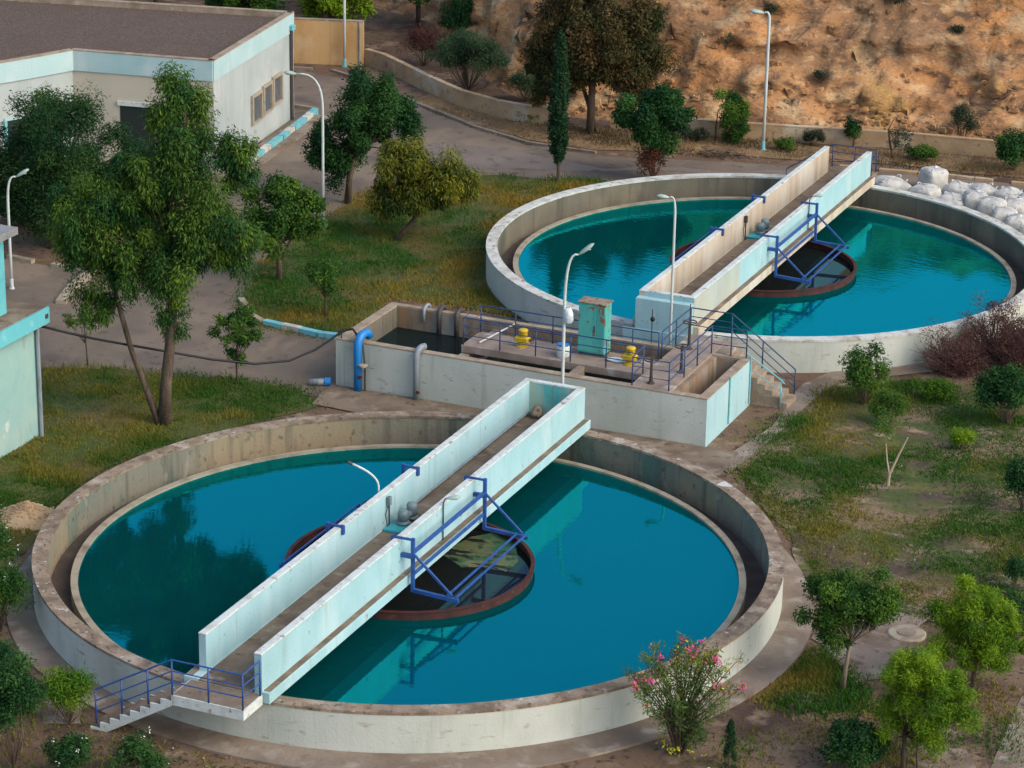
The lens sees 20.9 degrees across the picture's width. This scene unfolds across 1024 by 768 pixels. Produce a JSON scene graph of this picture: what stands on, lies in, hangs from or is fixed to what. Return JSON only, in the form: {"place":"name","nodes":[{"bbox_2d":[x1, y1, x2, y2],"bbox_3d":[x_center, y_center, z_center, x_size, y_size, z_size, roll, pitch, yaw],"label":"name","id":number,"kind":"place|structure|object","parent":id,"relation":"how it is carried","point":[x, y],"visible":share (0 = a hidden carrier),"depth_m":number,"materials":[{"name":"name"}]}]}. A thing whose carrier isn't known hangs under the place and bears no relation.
{"place":"outdoors","nodes":[
{"label":"outdoors","id":0,"kind":"place"},
{"bbox_2d":[26,547,83,723],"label":"path","id":1,"kind":"structure","parent":0,"point":[54,716],"depth_m":73.89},
{"bbox_2d":[0,359,329,563],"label":"grass bank","id":2,"kind":"structure","parent":0,"point":[24,545],"depth_m":94.29,"materials":[{"name":"plant"}]},
{"bbox_2d":[0,224,49,458],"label":"tower","id":3,"kind":"structure","parent":2,"relation":"on","point":[21,403],"depth_m":91.18,"materials":[{"name":"teal paint"}]},
{"bbox_2d":[41,326,356,364],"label":"hose","id":4,"kind":"object","parent":3,"relation":"attached to","point":[196,356],"visible":0.97,"depth_m":95.11,"materials":[{"name":"black rubber"}]},
{"bbox_2d":[0,500,54,534],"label":"gravel heap","id":5,"kind":"object","parent":2,"relation":"on","point":[26,512],"visible":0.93,"depth_m":85.82,"materials":[{"name":"stone"}]},
{"bbox_2d":[45,60,266,425],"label":"eucalyptus tree","id":6,"kind":"object","parent":2,"relation":"on","point":[165,175],"visible":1,"depth_m":91.04,"materials":[{"name":"green plant"}]},
{"bbox_2d":[205,302,264,382],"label":"tree","id":7,"kind":"object","parent":2,"relation":"on","point":[235,322],"visible":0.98,"depth_m":97.22,"materials":[{"name":"green plant"}]},
{"bbox_2d":[210,115,326,179],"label":"pavement","id":8,"kind":"structure","parent":0,"point":[294,136],"depth_m":128.38,"materials":[{"name":"concrete"}]},
{"bbox_2d":[6,548,813,767],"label":"pavement","id":9,"kind":"structure","parent":0,"point":[776,656],"depth_m":73.15,"materials":[{"name":"concrete"}]},
{"bbox_2d":[226,171,613,342],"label":"grass bank","id":10,"kind":"structure","parent":0,"point":[467,222],"depth_m":111.91,"materials":[{"name":"plant"}]},
{"bbox_2d":[236,170,328,281],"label":"broadleaf tree","id":11,"kind":"object","parent":10,"relation":"on","point":[288,217],"visible":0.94,"depth_m":107.70,"materials":[{"name":"green plant"}]},
{"bbox_2d":[284,71,324,223],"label":"street lamp","id":12,"kind":"object","parent":10,"relation":"on","point":[322,118],"visible":0.77,"depth_m":113.97,"materials":[{"name":"metal"}]},
{"bbox_2d":[299,254,343,316],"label":"tree","id":13,"kind":"object","parent":10,"relation":"on","point":[318,277],"visible":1,"depth_m":104.10,"materials":[{"name":"green plant"}]},
{"bbox_2d":[363,133,484,240],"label":"willowy tree","id":14,"kind":"object","parent":10,"relation":"on","point":[424,184],"visible":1,"depth_m":113.02,"materials":[{"name":"green plant"}]},
{"bbox_2d":[546,29,570,180],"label":"cypress tree","id":15,"kind":"object","parent":10,"relation":"on","point":[558,117],"visible":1,"depth_m":121.66,"materials":[{"name":"green plant"}]},
{"bbox_2d":[0,0,1023,767],"bbox_3d":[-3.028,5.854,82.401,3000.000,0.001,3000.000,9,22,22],"label":"ground","id":16,"kind":"structure","parent":0,"point":[382,30],"depth_m":75.73,"materials":[{"name":"soil"}]},
{"bbox_2d":[0,509,21,566],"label":"oleander","id":17,"kind":"object","parent":16,"relation":"on","point":[3,540],"visible":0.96,"depth_m":81.03,"materials":[{"name":"green plant"}]},
{"bbox_2d":[0,550,36,631],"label":"oleander","id":18,"kind":"object","parent":16,"relation":"on","point":[11,580],"visible":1,"depth_m":77.96,"materials":[{"name":"green plant"}]},
{"bbox_2d":[0,649,49,767],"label":"dark bush","id":19,"kind":"object","parent":16,"relation":"on","point":[20,692],"visible":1,"depth_m":70.01,"materials":[{"name":"green plant"}]},
{"bbox_2d":[36,730,96,767],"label":"oleander","id":20,"kind":"object","parent":16,"relation":"on","point":[71,751],"visible":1,"depth_m":70.05,"materials":[{"name":"green plant"}]},
{"bbox_2d":[40,660,100,723],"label":"shrub","id":21,"kind":"object","parent":16,"relation":"on","point":[64,686],"visible":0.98,"depth_m":72.86,"materials":[{"name":"green plant"}]},
{"bbox_2d":[0,79,154,248],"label":"round tree","id":22,"kind":"object","parent":16,"relation":"on","point":[48,152],"visible":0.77,"depth_m":110.35,"materials":[{"name":"green plant"}]},
{"bbox_2d":[0,554,271,767],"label":"weeds","id":23,"kind":"object","parent":16,"relation":"on","point":[34,724],"visible":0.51,"depth_m":72.38,"materials":[{"name":"green plant"}]},
{"bbox_2d":[103,726,172,767],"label":"oleander","id":24,"kind":"object","parent":16,"relation":"on","point":[144,756],"visible":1,"depth_m":70.18,"materials":[{"name":"green plant"}]},
{"bbox_2d":[0,0,295,172],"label":"building","id":25,"kind":"structure","parent":16,"relation":"on","point":[240,60],"depth_m":125.99,"materials":[{"name":"paint"}]},
{"bbox_2d":[250,90,263,125],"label":"window frame","id":26,"kind":"structure","parent":25,"relation":"in","point":[256,100],"depth_m":127.65,"materials":[{"name":"beige wood"}]},
{"bbox_2d":[90,679,262,731],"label":"staircase","id":27,"kind":"structure","parent":16,"relation":"on","point":[219,704],"depth_m":71.94,"materials":[{"name":"white paint"}]},
{"bbox_2d":[94,659,260,723],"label":"handrail","id":28,"kind":"object","parent":27,"relation":"on","point":[172,682],"visible":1,"depth_m":71.61,"materials":[{"name":"blue metal"}]},
{"bbox_2d":[202,0,288,10],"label":"leafy tree","id":29,"kind":"object","parent":16,"relation":"on","point":[261,4],"visible":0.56,"depth_m":145.77,"materials":[{"name":"green plant"}]},
{"bbox_2d":[293,17,363,65],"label":"wall","id":30,"kind":"structure","parent":16,"relation":"on","point":[317,40],"depth_m":142.55,"materials":[{"name":"yellow paint"}]},
{"bbox_2d":[294,0,376,19],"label":"leafy tree","id":31,"kind":"object","parent":16,"relation":"on","point":[331,9],"visible":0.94,"depth_m":145.99,"materials":[{"name":"green plant"}]},
{"bbox_2d":[300,61,426,203],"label":"dark evergreen tree","id":32,"kind":"object","parent":16,"relation":"on","point":[367,115],"visible":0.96,"depth_m":117.64,"materials":[{"name":"green plant"}]},
{"bbox_2d":[32,411,784,752],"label":"settling tank","id":33,"kind":"object","parent":16,"relation":"on","point":[86,515],"visible":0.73,"depth_m":80.26,"materials":[{"name":"white paint"}]},
{"bbox_2d":[184,378,590,703],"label":"walkway bridge","id":34,"kind":"structure","parent":33,"relation":"on","point":[295,619],"depth_m":79.57,"materials":[{"name":"concrete"}]},
{"bbox_2d":[279,463,419,567],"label":"steel frame","id":35,"kind":"object","parent":34,"relation":"attached to","point":[329,525],"visible":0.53,"depth_m":82.37,"materials":[{"name":"blue paint"}]},
{"bbox_2d":[383,501,421,533],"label":"drive unit","id":36,"kind":"object","parent":34,"relation":"on","point":[407,515],"visible":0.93,"depth_m":82.19,"materials":[{"name":"metal"}]},
{"bbox_2d":[391,475,528,602],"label":"steel frame","id":37,"kind":"object","parent":34,"relation":"attached to","point":[412,555],"visible":1,"depth_m":80.61,"materials":[{"name":"blue paint"}]},
{"bbox_2d":[78,448,738,704],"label":"water","id":38,"kind":"structure","parent":33,"relation":"in","point":[624,572],"depth_m":81.36,"materials":[{"name":"blue liquid"}]},
{"bbox_2d":[285,519,534,620],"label":"baffle ring","id":39,"kind":"object","parent":33,"relation":"in","point":[510,594],"visible":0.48,"depth_m":79.70,"materials":[{"name":"orange metal"}]},
{"bbox_2d":[292,528,530,610],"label":"water","id":40,"kind":"structure","parent":39,"relation":"in","point":[490,583],"depth_m":81.23,"materials":[{"name":"liquid"}]},
{"bbox_2d":[443,533,517,571],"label":"scum","id":41,"kind":"object","parent":40,"relation":"on","point":[475,551],"visible":0.78,"depth_m":83.33,"materials":[{"name":"green liquid"}]},
{"bbox_2d":[390,16,448,65],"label":"dark bush","id":42,"kind":"object","parent":16,"relation":"on","point":[419,34],"visible":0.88,"depth_m":142.24,"materials":[{"name":"brown plant"}]},
{"bbox_2d":[294,66,596,153],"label":"kerb","id":43,"kind":"structure","parent":16,"relation":"on","point":[470,124],"depth_m":131.43,"materials":[{"name":"concrete"}]},
{"bbox_2d":[435,0,476,33],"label":"dark bush","id":44,"kind":"object","parent":16,"relation":"on","point":[457,13],"visible":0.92,"depth_m":145.60,"materials":[{"name":"green plant"}]},
{"bbox_2d":[365,48,549,124],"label":"wall","id":45,"kind":"structure","parent":16,"relation":"on","point":[442,89],"depth_m":135.53,"materials":[{"name":"paint"}]},
{"bbox_2d":[421,26,512,90],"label":"feathery shrub","id":46,"kind":"object","parent":16,"relation":"on","point":[460,45],"visible":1,"depth_m":137.27,"materials":[{"name":"green plant"}]},
{"bbox_2d":[502,67,538,101],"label":"feathery shrub","id":47,"kind":"object","parent":16,"relation":"on","point":[521,81],"visible":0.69,"depth_m":135.90,"materials":[{"name":"green plant"}]},
{"bbox_2d":[336,302,751,446],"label":"basin","id":48,"kind":"object","parent":16,"relation":"on","point":[705,402],"visible":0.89,"depth_m":95.95,"materials":[{"name":"white paint"}]},
{"bbox_2d":[354,329,374,391],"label":"bent pipe","id":49,"kind":"object","parent":48,"relation":"attached to","point":[361,335],"visible":1,"depth_m":97.07,"materials":[{"name":"metal"}]},
{"bbox_2d":[375,327,469,354],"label":"water","id":50,"kind":"structure","parent":48,"relation":"in","point":[443,343],"depth_m":100.01,"materials":[{"name":"black liquid"}]},
{"bbox_2d":[486,356,634,382],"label":"water","id":51,"kind":"structure","parent":48,"relation":"in","point":[557,369],"depth_m":97.78,"materials":[{"name":"black liquid"}]},
{"bbox_2d":[463,305,659,373],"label":"handrail","id":52,"kind":"object","parent":48,"relation":"on","point":[536,331],"visible":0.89,"depth_m":96.23,"materials":[{"name":"metal"}]},
{"bbox_2d":[577,296,613,356],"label":"electrical cabinet","id":53,"kind":"object","parent":48,"relation":"on","point":[594,317],"visible":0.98,"depth_m":95.94,"materials":[{"name":"teal metal"}]},
{"bbox_2d":[631,325,747,390],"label":"handrail","id":54,"kind":"object","parent":48,"relation":"on","point":[684,350],"visible":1,"depth_m":94.61,"materials":[{"name":"blue metal"}]},
{"bbox_2d":[661,307,795,393],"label":"handrail","id":55,"kind":"object","parent":48,"relation":"on","point":[676,336],"visible":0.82,"depth_m":97.45,"materials":[{"name":"blue metal"}]},
{"bbox_2d":[609,82,697,176],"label":"round tree","id":56,"kind":"object","parent":16,"relation":"on","point":[658,117],"visible":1,"depth_m":122.28,"materials":[{"name":"green plant"}]},
{"bbox_2d":[657,194,675,344],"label":"street lamp","id":57,"kind":"object","parent":16,"relation":"on","point":[661,196],"visible":0.8,"depth_m":98.24,"materials":[{"name":"metal"}]},
{"bbox_2d":[620,631,747,767],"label":"oleander","id":58,"kind":"object","parent":16,"relation":"on","point":[684,731],"visible":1,"depth_m":71.69,"materials":[{"name":"green plant"}]},
{"bbox_2d":[409,94,1023,180],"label":"verge","id":59,"kind":"structure","parent":16,"relation":"on","point":[433,100],"depth_m":128.90,"materials":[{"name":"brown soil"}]},
{"bbox_2d":[517,0,683,133],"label":"brownish tree","id":60,"kind":"object","parent":59,"relation":"on","point":[615,48],"visible":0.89,"depth_m":128.41,"materials":[{"name":"brown plant"}]},
{"bbox_2d":[712,86,751,143],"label":"bushy tree","id":61,"kind":"object","parent":59,"relation":"on","point":[735,112],"visible":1,"depth_m":129.06,"materials":[{"name":"green plant"}]},
{"bbox_2d":[750,9,770,149],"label":"street lamp","id":62,"kind":"object","parent":59,"relation":"on","point":[754,11],"visible":1,"depth_m":127.42,"materials":[{"name":"metal"}]},
{"bbox_2d":[885,117,913,157],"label":"thin shrub","id":63,"kind":"object","parent":59,"relation":"on","point":[895,139],"visible":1,"depth_m":127.35,"materials":[{"name":"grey plant"}]},
{"bbox_2d":[992,126,1023,169],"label":"dark bush","id":64,"kind":"object","parent":59,"relation":"on","point":[1010,146],"visible":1,"depth_m":125.38,"materials":[{"name":"green plant"}]},
{"bbox_2d":[722,717,738,767],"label":"cypress tree","id":65,"kind":"object","parent":16,"relation":"on","point":[730,742],"visible":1,"depth_m":71.36,"materials":[{"name":"green plant"}]},
{"bbox_2d":[486,173,1023,372],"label":"settling tank","id":66,"kind":"object","parent":16,"relation":"on","point":[512,234],"visible":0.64,"depth_m":113.31,"materials":[{"name":"white paint"}]},
{"bbox_2d":[622,146,874,345],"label":"walkway bridge","id":67,"kind":"structure","parent":66,"relation":"on","point":[717,271],"depth_m":107.04,"materials":[{"name":"concrete"}]},
{"bbox_2d":[760,201,849,283],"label":"steel frame","id":68,"kind":"object","parent":67,"relation":"attached to","point":[815,215],"visible":1,"depth_m":108.61,"materials":[{"name":"blue paint"}]},
{"bbox_2d":[670,239,856,296],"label":"baffle ring","id":69,"kind":"object","parent":66,"relation":"in","point":[807,291],"visible":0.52,"depth_m":107.91,"materials":[{"name":"orange metal"}]},
{"bbox_2d":[675,246,852,289],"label":"water","id":70,"kind":"structure","parent":69,"relation":"in","point":[804,260],"depth_m":110.05,"materials":[{"name":"liquid"}]},
{"bbox_2d":[518,199,1010,335],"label":"water","id":71,"kind":"structure","parent":66,"relation":"in","point":[910,275],"depth_m":110.21,"materials":[{"name":"teal liquid"}]},
{"bbox_2d":[716,342,795,408],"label":"staircase","id":72,"kind":"structure","parent":16,"relation":"on","point":[763,392],"depth_m":96.91,"materials":[{"name":"concrete"}]},
{"bbox_2d":[610,114,998,157],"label":"wall","id":73,"kind":"structure","parent":16,"relation":"on","point":[940,143],"depth_m":129.53,"materials":[{"name":"paint"}]},
{"bbox_2d":[792,560,903,689],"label":"round tree","id":74,"kind":"object","parent":16,"relation":"on","point":[846,604],"visible":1,"depth_m":75.05,"materials":[{"name":"green plant"}]},
{"bbox_2d":[809,715,892,767],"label":"dark bush","id":75,"kind":"object","parent":16,"relation":"on","point":[854,742],"visible":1,"depth_m":71.04,"materials":[{"name":"green plant"}]},
{"bbox_2d":[700,649,1023,767],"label":"weeds","id":76,"kind":"object","parent":16,"relation":"on","point":[1005,718],"visible":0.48,"depth_m":73.45,"materials":[{"name":"green plant"}]},
{"bbox_2d":[867,641,984,767],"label":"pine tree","id":77,"kind":"object","parent":16,"relation":"on","point":[903,681],"visible":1,"depth_m":70.61,"materials":[{"name":"green plant"}]},
{"bbox_2d":[840,164,1023,185],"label":"kerb","id":78,"kind":"structure","parent":16,"relation":"on","point":[949,175],"depth_m":124.82,"materials":[{"name":"paint"}]},
{"bbox_2d":[912,317,1002,381],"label":"dead bush","id":79,"kind":"object","parent":16,"relation":"on","point":[961,367],"visible":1,"depth_m":99.91,"materials":[{"name":"brown plant"}]},
{"bbox_2d":[950,103,982,136],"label":"shrub","id":80,"kind":"object","parent":16,"relation":"on","point":[960,115],"visible":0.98,"depth_m":129.44,"materials":[{"name":"green plant"}]},
{"bbox_2d":[918,572,1023,692],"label":"pine tree","id":81,"kind":"object","parent":16,"relation":"on","point":[993,641],"visible":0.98,"depth_m":75.01,"materials":[{"name":"green plant"}]},
{"bbox_2d":[952,289,1023,366],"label":"dead bush","id":82,"kind":"object","parent":16,"relation":"on","point":[979,327],"visible":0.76,"depth_m":101.11,"materials":[{"name":"brown plant"}]},
{"bbox_2d":[977,296,1023,371],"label":"dead bush","id":83,"kind":"object","parent":16,"relation":"on","point":[1014,354],"visible":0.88,"depth_m":99.70,"materials":[{"name":"brown plant"}]},
{"bbox_2d":[4,70,1023,395],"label":"road","id":84,"kind":"structure","parent":0,"point":[38,284],"depth_m":107.18,"materials":[{"name":"grey asphalt"}]},
{"bbox_2d":[263,319,337,339],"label":"kerb","id":85,"kind":"structure","parent":84,"relation":"on","point":[307,331],"depth_m":103.07,"materials":[{"name":"paint"}]},
{"bbox_2d":[313,384,737,475],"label":"path","id":86,"kind":"structure","parent":0,"point":[713,461],"depth_m":95.86,"materials":[{"name":"concrete"}]},
{"bbox_2d":[561,243,593,383],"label":"street lamp","id":87,"kind":"object","parent":86,"relation":"on","point":[586,248],"visible":0.76,"depth_m":92.78,"materials":[{"name":"metal"}]},
{"bbox_2d":[409,142,941,192],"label":"road","id":88,"kind":"structure","parent":0,"point":[488,158],"depth_m":126.02,"materials":[{"name":"grey asphalt"}]},
{"bbox_2d":[918,165,948,190],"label":"sack","id":89,"kind":"object","parent":88,"relation":"on","point":[936,175],"visible":0.73,"depth_m":122.41,"materials":[{"name":"white fabric"}]},
{"bbox_2d":[364,0,1023,138],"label":"hillside","id":90,"kind":"structure","parent":0,"point":[908,41],"depth_m":133.37,"materials":[{"name":"brown soil"}]},
{"bbox_2d":[497,0,1023,138],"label":"loose rocks","id":91,"kind":"object","parent":90,"relation":"on","point":[935,125],"visible":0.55,"depth_m":132.18,"materials":[{"name":"brown stone"}]},
{"bbox_2d":[747,641,885,724],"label":"dry grass","id":92,"kind":"structure","parent":0,"point":[816,667],"depth_m":76.05,"materials":[{"name":"green plant"}]},
{"bbox_2d":[724,355,977,472],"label":"path","id":93,"kind":"structure","parent":0,"point":[796,405],"depth_m":98.05,"materials":[{"name":"concrete"}]},
{"bbox_2d":[811,612,926,682],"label":"path","id":94,"kind":"structure","parent":0,"point":[870,650],"depth_m":78.54,"materials":[{"name":"grey concrete"}]},
{"bbox_2d":[887,624,925,641],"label":"manhole","id":95,"kind":"object","parent":94,"relation":"on","point":[907,633],"visible":0.98,"depth_m":79.38,"materials":[{"name":"concrete"}]},
{"bbox_2d":[717,373,1023,627],"bbox_3d":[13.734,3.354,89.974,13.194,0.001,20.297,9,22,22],"label":"grass bank","id":96,"kind":"structure","parent":0,"point":[915,496],"depth_m":89.24,"materials":[{"name":"green plant"}]},
{"bbox_2d":[838,340,893,403],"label":"shrub","id":97,"kind":"object","parent":96,"relation":"on","point":[859,372],"visible":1,"depth_m":96.53,"materials":[{"name":"green plant"}]},
{"bbox_2d":[867,388,912,425],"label":"shrub","id":98,"kind":"object","parent":96,"relation":"on","point":[881,407],"visible":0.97,"depth_m":94.83,"materials":[{"name":"green plant"}]},
{"bbox_2d":[870,409,912,486],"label":"bare sapling","id":99,"kind":"object","parent":96,"relation":"on","point":[881,427],"visible":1,"depth_m":89.49,"materials":[{"name":"green plant"}]},
{"bbox_2d":[918,376,956,400],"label":"shrub","id":100,"kind":"object","parent":96,"relation":"on","point":[941,388],"visible":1,"depth_m":97.35,"materials":[{"name":"green plant"}]},
{"bbox_2d":[949,426,978,449],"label":"shrub","id":101,"kind":"object","parent":96,"relation":"on","point":[962,436],"visible":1,"depth_m":92.94,"materials":[{"name":"green plant"}]},
{"bbox_2d":[969,358,1023,423],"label":"dark bush","id":102,"kind":"object","parent":96,"relation":"on","point":[992,387],"visible":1,"depth_m":94.83,"materials":[{"name":"green plant"}]},
{"bbox_2d":[1000,554,1023,588],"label":"dark bush","id":103,"kind":"object","parent":96,"relation":"on","point":[1015,568],"visible":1,"depth_m":82.14,"materials":[{"name":"green plant"}]},
{"bbox_2d":[1001,453,1023,510],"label":"dark bush","id":104,"kind":"object","parent":96,"relation":"on","point":[1015,476],"visible":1,"depth_m":87.67,"materials":[{"name":"green plant"}]},
{"bbox_2d":[914,745,975,767],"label":"path","id":105,"kind":"structure","parent":0,"point":[966,761],"depth_m":72.30,"materials":[{"name":"beige concrete"}]},
{"bbox_2d":[991,694,1023,767],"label":"path","id":106,"kind":"structure","parent":0,"point":[999,762],"depth_m":72.98,"materials":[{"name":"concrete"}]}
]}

